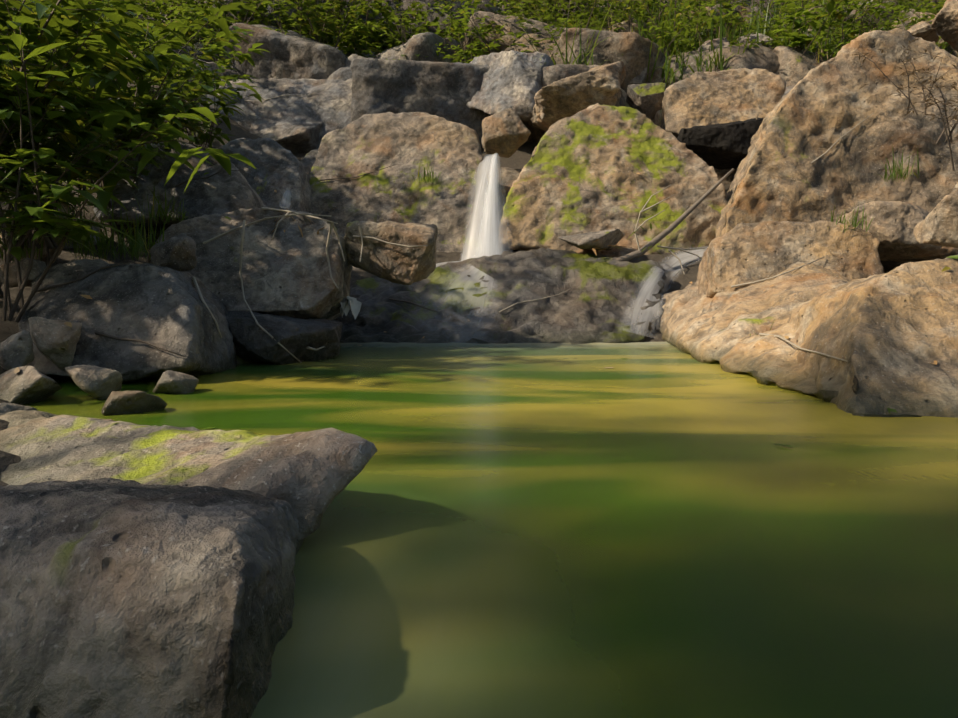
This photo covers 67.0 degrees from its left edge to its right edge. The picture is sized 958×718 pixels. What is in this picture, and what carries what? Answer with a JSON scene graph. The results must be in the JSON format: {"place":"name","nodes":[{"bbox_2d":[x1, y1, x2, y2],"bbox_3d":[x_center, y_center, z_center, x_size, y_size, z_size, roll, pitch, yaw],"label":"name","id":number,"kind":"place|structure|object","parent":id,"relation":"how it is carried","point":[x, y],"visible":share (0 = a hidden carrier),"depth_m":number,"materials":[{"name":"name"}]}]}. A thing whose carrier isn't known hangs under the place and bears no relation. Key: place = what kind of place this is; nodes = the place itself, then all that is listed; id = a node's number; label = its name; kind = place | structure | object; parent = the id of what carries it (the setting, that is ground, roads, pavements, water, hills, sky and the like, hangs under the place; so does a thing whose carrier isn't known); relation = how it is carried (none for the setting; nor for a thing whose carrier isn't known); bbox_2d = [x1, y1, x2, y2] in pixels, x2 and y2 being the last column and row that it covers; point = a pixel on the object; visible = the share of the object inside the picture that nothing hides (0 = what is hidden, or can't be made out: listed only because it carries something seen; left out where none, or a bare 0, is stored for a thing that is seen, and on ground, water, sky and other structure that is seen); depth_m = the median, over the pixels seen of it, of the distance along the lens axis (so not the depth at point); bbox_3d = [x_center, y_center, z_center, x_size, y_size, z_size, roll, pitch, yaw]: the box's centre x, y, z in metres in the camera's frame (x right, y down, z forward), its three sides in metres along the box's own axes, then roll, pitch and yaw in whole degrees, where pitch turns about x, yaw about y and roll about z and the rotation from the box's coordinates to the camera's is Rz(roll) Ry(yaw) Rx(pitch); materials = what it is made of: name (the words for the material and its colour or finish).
{"place":"outdoors","nodes":[
{"label":"outdoors","id":0,"kind":"place"},
{"bbox_2d":[37,90,873,362],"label":"twigs","id":1,"kind":"object","parent":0,"point":[353,304],"visible":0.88,"depth_m":4.69,"materials":[{"name":"brown wood"}]},
{"bbox_2d":[0,0,939,485],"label":"ground","id":2,"kind":"structure","parent":0,"point":[520,158],"depth_m":6.58,"materials":[{"name":"soil"}]},
{"bbox_2d":[0,403,37,415],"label":"rock","id":3,"kind":"object","parent":2,"relation":"on","point":[5,408],"visible":0.29,"depth_m":2.53,"materials":[{"name":"stone"}]},
{"bbox_2d":[0,200,69,263],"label":"rock","id":4,"kind":"object","parent":2,"relation":"on","point":[52,251],"visible":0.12,"depth_m":5.03,"materials":[{"name":"stone"}]},
{"bbox_2d":[63,218,99,248],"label":"rock","id":5,"kind":"object","parent":2,"relation":"on","point":[70,246],"visible":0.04,"depth_m":5.61,"materials":[{"name":"stone"}]},
{"bbox_2d":[18,259,236,382],"bbox_3d":[-1.839,-0.191,4.214,1.004,0.766,1.695,0,7,2],"label":"rock","id":6,"kind":"object","parent":2,"relation":"on","point":[162,307],"visible":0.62,"depth_m":3.61,"materials":[{"name":"stone"}]},
{"bbox_2d":[0,330,34,369],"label":"rock","id":7,"kind":"object","parent":6,"relation":"on","point":[16,349],"visible":0.96,"depth_m":3.30,"materials":[{"name":"stone"}]},
{"bbox_2d":[0,258,45,287],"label":"rock","id":8,"kind":"object","parent":6,"relation":"on","point":[38,267],"visible":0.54,"depth_m":3.77,"materials":[{"name":"stone"}]},
{"bbox_2d":[28,317,81,371],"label":"rock","id":9,"kind":"object","parent":6,"relation":"on","point":[55,341],"visible":0.96,"depth_m":3.35,"materials":[{"name":"stone"}]},
{"bbox_2d":[150,233,196,271],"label":"rock","id":10,"kind":"object","parent":6,"relation":"on","point":[177,252],"visible":0.9,"depth_m":4.28,"materials":[{"name":"stone"}]},
{"bbox_2d":[236,355,251,363],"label":"rock","id":11,"kind":"object","parent":6,"relation":"on","point":[239,360],"visible":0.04,"depth_m":4.23,"materials":[{"name":"stone"}]},
{"bbox_2d":[125,12,161,34],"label":"rock","id":12,"kind":"object","parent":2,"relation":"on","point":[140,17],"visible":0.02,"depth_m":12.98,"materials":[{"name":"stone"}]},
{"bbox_2d":[94,142,266,231],"bbox_3d":[-2.517,-1.489,6.623,1.328,0.898,1.622,0,7,2],"label":"rock","id":13,"kind":"object","parent":2,"relation":"on","point":[221,192],"visible":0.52,"depth_m":5.99,"materials":[{"name":"stone"}]},
{"bbox_2d":[127,51,244,80],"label":"rock","id":14,"kind":"object","parent":2,"relation":"on","point":[226,72],"visible":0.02,"depth_m":11.74,"materials":[{"name":"stone"}]},
{"bbox_2d":[0,410,377,553],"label":"rock slab","id":15,"kind":"object","parent":2,"relation":"on","point":[309,476],"visible":0.42,"depth_m":1.59,"materials":[{"name":"stone"}]},
{"bbox_2d":[161,59,223,100],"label":"rock","id":16,"kind":"object","parent":2,"relation":"on","point":[212,67],"visible":0.04,"depth_m":11.07,"materials":[{"name":"stone"}]},
{"bbox_2d":[173,42,218,61],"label":"rock","id":17,"kind":"object","parent":2,"relation":"on","point":[200,46],"visible":0.23,"depth_m":12.68,"materials":[{"name":"stone"}]},
{"bbox_2d":[194,25,219,44],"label":"rock","id":18,"kind":"object","parent":2,"relation":"on","point":[203,38],"depth_m":13.18,"materials":[{"name":"stone"}]},
{"bbox_2d":[148,207,352,319],"bbox_3d":[-1.522,-0.644,5.181,1.262,0.841,1.454,0,7,2],"label":"rock","id":19,"kind":"object","parent":2,"relation":"on","point":[287,273],"visible":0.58,"depth_m":4.71,"materials":[{"name":"stone"}]},
{"bbox_2d":[279,188,291,209],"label":"small flow cascade","id":20,"kind":"object","parent":19,"relation":"on","point":[286,199],"visible":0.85,"depth_m":7.05,"materials":[{"name":"white liquid"}]},
{"bbox_2d":[190,0,326,38],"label":"shrub","id":21,"kind":"object","parent":2,"relation":"on","point":[293,10],"depth_m":14.76,"materials":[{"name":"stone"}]},
{"bbox_2d":[215,138,311,212],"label":"rock","id":22,"kind":"object","parent":2,"relation":"on","point":[280,169],"visible":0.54,"depth_m":7.24,"materials":[{"name":"stone"}]},
{"bbox_2d":[194,78,351,148],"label":"rock","id":23,"kind":"object","parent":2,"relation":"on","point":[329,106],"visible":0.25,"depth_m":10.80,"materials":[{"name":"stone"}]},
{"bbox_2d":[218,23,346,79],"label":"rock","id":24,"kind":"object","parent":2,"relation":"on","point":[293,55],"visible":0.35,"depth_m":12.17,"materials":[{"name":"stone"}]},
{"bbox_2d":[248,119,322,152],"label":"rock","id":25,"kind":"object","parent":2,"relation":"on","point":[298,137],"visible":0.25,"depth_m":10.46,"materials":[{"name":"stone"}]},
{"bbox_2d":[300,149,317,173],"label":"rock","id":26,"kind":"object","parent":2,"relation":"on","point":[308,160],"visible":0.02,"depth_m":8.95,"materials":[{"name":"stone"}]},
{"bbox_2d":[327,54,364,80],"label":"rock","id":27,"kind":"object","parent":2,"relation":"on","point":[343,73],"visible":0.04,"depth_m":11.93,"materials":[{"name":"stone"}]},
{"bbox_2d":[341,234,361,270],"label":"rock","id":28,"kind":"object","parent":2,"relation":"on","point":[354,268],"depth_m":6.91,"materials":[{"name":"stone"}]},
{"bbox_2d":[334,46,376,57],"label":"rock","id":29,"kind":"object","parent":2,"relation":"on","point":[356,51],"visible":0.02,"depth_m":12.87,"materials":[{"name":"stone"}]},
{"bbox_2d":[337,1,384,47],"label":"shrub","id":30,"kind":"object","parent":2,"relation":"on","point":[362,17],"visible":0.02,"depth_m":15.33,"materials":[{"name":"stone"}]},
{"bbox_2d":[373,32,469,62],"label":"rock","id":31,"kind":"object","parent":2,"relation":"on","point":[423,45],"visible":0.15,"depth_m":11.98,"materials":[{"name":"stone"}]},
{"bbox_2d":[0,0,848,321],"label":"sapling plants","id":32,"kind":"object","parent":2,"relation":"on","point":[78,60],"visible":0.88,"depth_m":4.25,"materials":[{"name":"green plant"}]},
{"bbox_2d":[378,0,503,49],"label":"shrub","id":33,"kind":"object","parent":2,"relation":"on","point":[430,16],"visible":0.17,"depth_m":15.10,"materials":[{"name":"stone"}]},
{"bbox_2d":[7,0,947,62],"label":"slope shrubs","id":34,"kind":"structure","parent":2,"relation":"on","point":[328,28],"depth_m":12.84,"materials":[{"name":"green plant"}]},
{"bbox_2d":[0,0,957,335],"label":"grass tufts","id":35,"kind":"object","parent":2,"relation":"on","point":[136,248],"visible":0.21,"depth_m":6.72,"materials":[{"name":"green plant"}]},
{"bbox_2d":[497,166,521,207],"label":"rock","id":36,"kind":"object","parent":2,"relation":"on","point":[510,176],"visible":0.04,"depth_m":8.59,"materials":[{"name":"stone"}]},
{"bbox_2d":[481,108,530,157],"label":"rock","id":37,"kind":"object","parent":36,"relation":"on","point":[506,133],"visible":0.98,"depth_m":8.57,"materials":[{"name":"stone"}]},
{"bbox_2d":[466,50,553,120],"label":"rock","id":38,"kind":"object","parent":37,"relation":"on","point":[512,78],"visible":0.73,"depth_m":10.09,"materials":[{"name":"stone"}]},
{"bbox_2d":[461,11,568,59],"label":"rock","id":39,"kind":"object","parent":2,"relation":"on","point":[509,24],"visible":0.19,"depth_m":12.95,"materials":[{"name":"stone"}]},
{"bbox_2d":[505,34,558,55],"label":"rock","id":40,"kind":"object","parent":2,"relation":"on","point":[529,47],"visible":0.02,"depth_m":12.37,"materials":[{"name":"stone"}]},
{"bbox_2d":[550,28,665,92],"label":"rock","id":41,"kind":"object","parent":2,"relation":"on","point":[633,48],"visible":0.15,"depth_m":11.60,"materials":[{"name":"stone"}]},
{"bbox_2d":[630,67,646,83],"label":"rock","id":42,"kind":"object","parent":41,"relation":"on","point":[639,79],"visible":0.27,"depth_m":11.79,"materials":[{"name":"stone"}]},
{"bbox_2d":[603,17,684,51],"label":"rock","id":43,"kind":"object","parent":2,"relation":"on","point":[625,26],"depth_m":13.21,"materials":[{"name":"stone"}]},
{"bbox_2d":[621,247,718,336],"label":"waterfall","id":44,"kind":"object","parent":2,"relation":"on","point":[676,260],"visible":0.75,"depth_m":6.16,"materials":[{"name":"white liquid"}]},
{"bbox_2d":[647,43,779,87],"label":"rock","id":45,"kind":"object","parent":2,"relation":"on","point":[762,57],"visible":0.23,"depth_m":11.58,"materials":[{"name":"stone"}]},
{"bbox_2d":[698,37,729,51],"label":"rock","id":46,"kind":"object","parent":45,"relation":"on","point":[715,42],"visible":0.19,"depth_m":11.77,"materials":[{"name":"stone"}]},
{"bbox_2d":[734,32,775,47],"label":"rock","id":47,"kind":"object","parent":45,"relation":"on","point":[751,37],"visible":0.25,"depth_m":12.08,"materials":[{"name":"stone"}]},
{"bbox_2d":[502,0,935,11],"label":"bank trees","id":48,"kind":"object","parent":2,"relation":"on","point":[503,6],"visible":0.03,"depth_m":16.82,"materials":[{"name":"green plant"}]},
{"bbox_2d":[654,68,785,137],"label":"rock","id":49,"kind":"object","parent":2,"relation":"on","point":[731,95],"visible":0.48,"depth_m":9.01,"materials":[{"name":"stone"}]},
{"bbox_2d":[675,4,767,38],"bbox_3d":[5.179,-6.900,15.832,2.359,1.229,1.680,4,8,30],"label":"shrub","id":50,"kind":"object","parent":2,"relation":"on","point":[738,8],"visible":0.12,"depth_m":14.85,"materials":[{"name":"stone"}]},
{"bbox_2d":[707,164,737,184],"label":"rock","id":51,"kind":"object","parent":2,"relation":"on","point":[729,179],"visible":0.06,"depth_m":9.06,"materials":[{"name":"stone"}]},
{"bbox_2d":[731,0,751,6],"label":"rock","id":52,"kind":"object","parent":2,"relation":"on","point":[750,1],"visible":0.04,"depth_m":21.96,"materials":[{"name":"stone"}]},
{"bbox_2d":[659,262,861,401],"bbox_3d":[2.416,-0.145,4.590,2.226,0.966,3.832,0,7,2],"label":"rock","id":53,"kind":"object","parent":2,"relation":"on","point":[716,328],"visible":0.48,"depth_m":4.42,"materials":[{"name":"stone"}]},
{"bbox_2d":[787,258,957,417],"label":"rock","id":54,"kind":"object","parent":53,"relation":"on","point":[891,336],"visible":0.77,"depth_m":3.04,"materials":[{"name":"stone"}]},
{"bbox_2d":[913,189,957,247],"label":"rock","id":55,"kind":"object","parent":53,"relation":"on","point":[938,226],"visible":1,"depth_m":4.77,"materials":[{"name":"stone"}]},
{"bbox_2d":[782,86,793,97],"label":"rock","id":56,"kind":"object","parent":2,"relation":"on","point":[788,89],"depth_m":10.90,"materials":[{"name":"stone"}]},
{"bbox_2d":[696,221,883,297],"bbox_3d":[2.290,-0.694,5.591,1.233,0.707,1.210,0,7,2],"label":"rock","id":57,"kind":"object","parent":2,"relation":"on","point":[749,252],"visible":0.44,"depth_m":5.17,"materials":[{"name":"stone"}]},
{"bbox_2d":[774,46,823,86],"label":"rock","id":58,"kind":"object","parent":2,"relation":"on","point":[795,67],"visible":0.1,"depth_m":11.51,"materials":[{"name":"stone"}]},
{"bbox_2d":[798,28,836,37],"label":"rock","id":59,"kind":"object","parent":2,"relation":"on","point":[814,31],"visible":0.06,"depth_m":14.06,"materials":[{"name":"stone"}]},
{"bbox_2d":[716,27,957,237],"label":"rock","id":60,"kind":"object","parent":2,"relation":"on","point":[819,110],"visible":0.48,"depth_m":7.00,"materials":[{"name":"stone"}]},
{"bbox_2d":[677,117,764,169],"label":"cave rock","id":61,"kind":"object","parent":60,"relation":"on","point":[722,146],"visible":0.81,"depth_m":8.37,"materials":[{"name":"stone"}]},
{"bbox_2d":[794,1,901,31],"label":"shrub","id":62,"kind":"object","parent":2,"relation":"on","point":[857,19],"visible":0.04,"depth_m":15.09,"materials":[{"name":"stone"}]},
{"bbox_2d":[838,200,957,262],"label":"rock","id":63,"kind":"object","parent":2,"relation":"on","point":[893,224],"visible":0.42,"depth_m":5.57,"materials":[{"name":"stone"}]},
{"bbox_2d":[891,9,936,28],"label":"rock","id":64,"kind":"object","parent":2,"relation":"on","point":[911,16],"visible":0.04,"depth_m":13.80,"materials":[{"name":"stone"}]},
{"bbox_2d":[907,21,938,43],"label":"rock","id":65,"kind":"object","parent":2,"relation":"on","point":[923,30],"visible":0.4,"depth_m":9.12,"materials":[{"name":"stone"}]},
{"bbox_2d":[931,0,957,51],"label":"rock","id":66,"kind":"object","parent":2,"relation":"on","point":[944,25],"visible":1,"depth_m":8.12,"materials":[{"name":"stone"}]},
{"bbox_2d":[938,35,957,56],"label":"rock","id":67,"kind":"object","parent":2,"relation":"on","point":[950,49],"depth_m":11.69,"materials":[{"name":"stone"}]},
{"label":"rock","id":68,"kind":"object","parent":2,"relation":"on","visible":0},
{"bbox_2d":[528,61,625,131],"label":"rock","id":69,"kind":"object","parent":68,"relation":"on","point":[556,101],"visible":0.67,"depth_m":8.78,"materials":[{"name":"stone"}]},
{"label":"rock","id":70,"kind":"object","parent":2,"relation":"on","visible":0},
{"bbox_2d":[626,82,665,118],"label":"rock","id":71,"kind":"object","parent":70,"relation":"on","point":[646,99],"visible":0.77,"depth_m":10.24,"materials":[{"name":"stone"}]},
{"bbox_2d":[22,342,957,717],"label":"pool water","id":72,"kind":"structure","parent":0,"point":[590,530],"depth_m":1.43,"materials":[{"name":"green liquid"}]},
{"bbox_2d":[0,366,63,404],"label":"rock","id":73,"kind":"object","parent":72,"relation":"in","point":[27,384],"visible":0.92,"depth_m":2.91,"materials":[{"name":"stone"}]},
{"bbox_2d":[65,365,122,399],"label":"rock","id":74,"kind":"object","parent":72,"relation":"on","point":[96,382],"visible":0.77,"depth_m":3.01,"materials":[{"name":"stone"}]},
{"bbox_2d":[101,390,166,414],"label":"rock","id":75,"kind":"object","parent":72,"relation":"on","point":[123,402],"visible":0.83,"depth_m":2.72,"materials":[{"name":"stone"}]},
{"bbox_2d":[0,478,298,717],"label":"rock","id":76,"kind":"object","parent":72,"relation":"in","point":[119,598],"visible":0.96,"depth_m":0.87,"materials":[{"name":"stone"}]},
{"bbox_2d":[152,370,198,393],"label":"rock","id":77,"kind":"object","parent":72,"relation":"on","point":[171,382],"visible":0.96,"depth_m":3.17,"materials":[{"name":"stone"}]},
{"bbox_2d":[226,311,342,364],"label":"rock","id":78,"kind":"object","parent":72,"relation":"in","point":[253,341],"visible":0.62,"depth_m":4.19,"materials":[{"name":"stone"}]},
{"bbox_2d":[14,103,957,446],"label":"fallen leaves","id":79,"kind":"object","parent":72,"relation":"on","point":[606,367],"visible":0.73,"depth_m":3.35,"materials":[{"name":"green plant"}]},
{"bbox_2d":[334,248,666,343],"bbox_3d":[0.158,-0.196,6.667,2.982,1.665,2.521,0,7,2],"label":"ledge rock","id":80,"kind":"object","parent":72,"relation":"in","point":[593,304],"visible":0.38,"depth_m":5.94,"materials":[{"name":"stone"}]},
{"bbox_2d":[344,221,437,284],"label":"rock","id":81,"kind":"object","parent":80,"relation":"on","point":[397,264],"visible":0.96,"depth_m":4.92,"materials":[{"name":"stone"}]},
{"bbox_2d":[308,112,483,252],"bbox_3d":[-0.866,-1.833,8.314,1.971,1.842,2.364,0,7,2],"label":"rock","id":82,"kind":"object","parent":80,"relation":"on","point":[409,143],"visible":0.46,"depth_m":7.60,"materials":[{"name":"stone"}]},
{"bbox_2d":[350,58,490,148],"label":"rock","id":83,"kind":"object","parent":82,"relation":"on","point":[447,91],"visible":0.35,"depth_m":10.08,"materials":[{"name":"stone"}]},
{"bbox_2d":[436,261,460,265],"bbox_3d":[0.059,-0.898,7.063,1.428,0.130,0.989,0,7,2],"label":"waterfall foam","id":84,"kind":"object","parent":80,"relation":"on","point":[443,263],"visible":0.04,"depth_m":6.90,"materials":[{"name":"white liquid"}]},
{"bbox_2d":[403,265,501,343],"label":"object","id":85,"kind":"object","parent":80,"relation":"on","point":[483,273],"visible":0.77,"depth_m":5.93,"materials":[{"name":"liquid"}]},
{"bbox_2d":[459,154,512,260],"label":"waterfall stream","id":86,"kind":"structure","parent":80,"relation":"on","point":[476,223],"depth_m":7.14,"materials":[{"name":"white liquid"}]},
{"bbox_2d":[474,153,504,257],"bbox_3d":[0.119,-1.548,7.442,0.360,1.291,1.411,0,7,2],"label":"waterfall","id":87,"kind":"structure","parent":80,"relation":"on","point":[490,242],"depth_m":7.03,"materials":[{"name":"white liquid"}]},
{"bbox_2d":[558,229,624,249],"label":"rock","id":88,"kind":"object","parent":80,"relation":"on","point":[605,238],"visible":0.94,"depth_m":6.68,"materials":[{"name":"stone"}]},
{"bbox_2d":[500,103,727,256],"bbox_3d":[1.393,-1.850,8.292,2.339,1.935,2.652,0,7,2],"label":"rock","id":89,"kind":"object","parent":80,"relation":"on","point":[578,174],"visible":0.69,"depth_m":7.37,"materials":[{"name":"stone"}]},
{"bbox_2d":[521,64,628,142],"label":"rock","id":90,"kind":"object","parent":89,"relation":"on","point":[553,73],"visible":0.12,"depth_m":10.11,"materials":[{"name":"stone"}]},
{"bbox_2d":[592,168,733,273],"bbox_3d":[1.806,-1.238,6.649,1.717,1.152,0.412,-3,7,-24],"label":"fallen branch","id":91,"kind":"object","parent":80,"relation":"on","point":[643,250],"visible":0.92,"depth_m":6.69,"materials":[{"name":"brown wood"}]}
]}

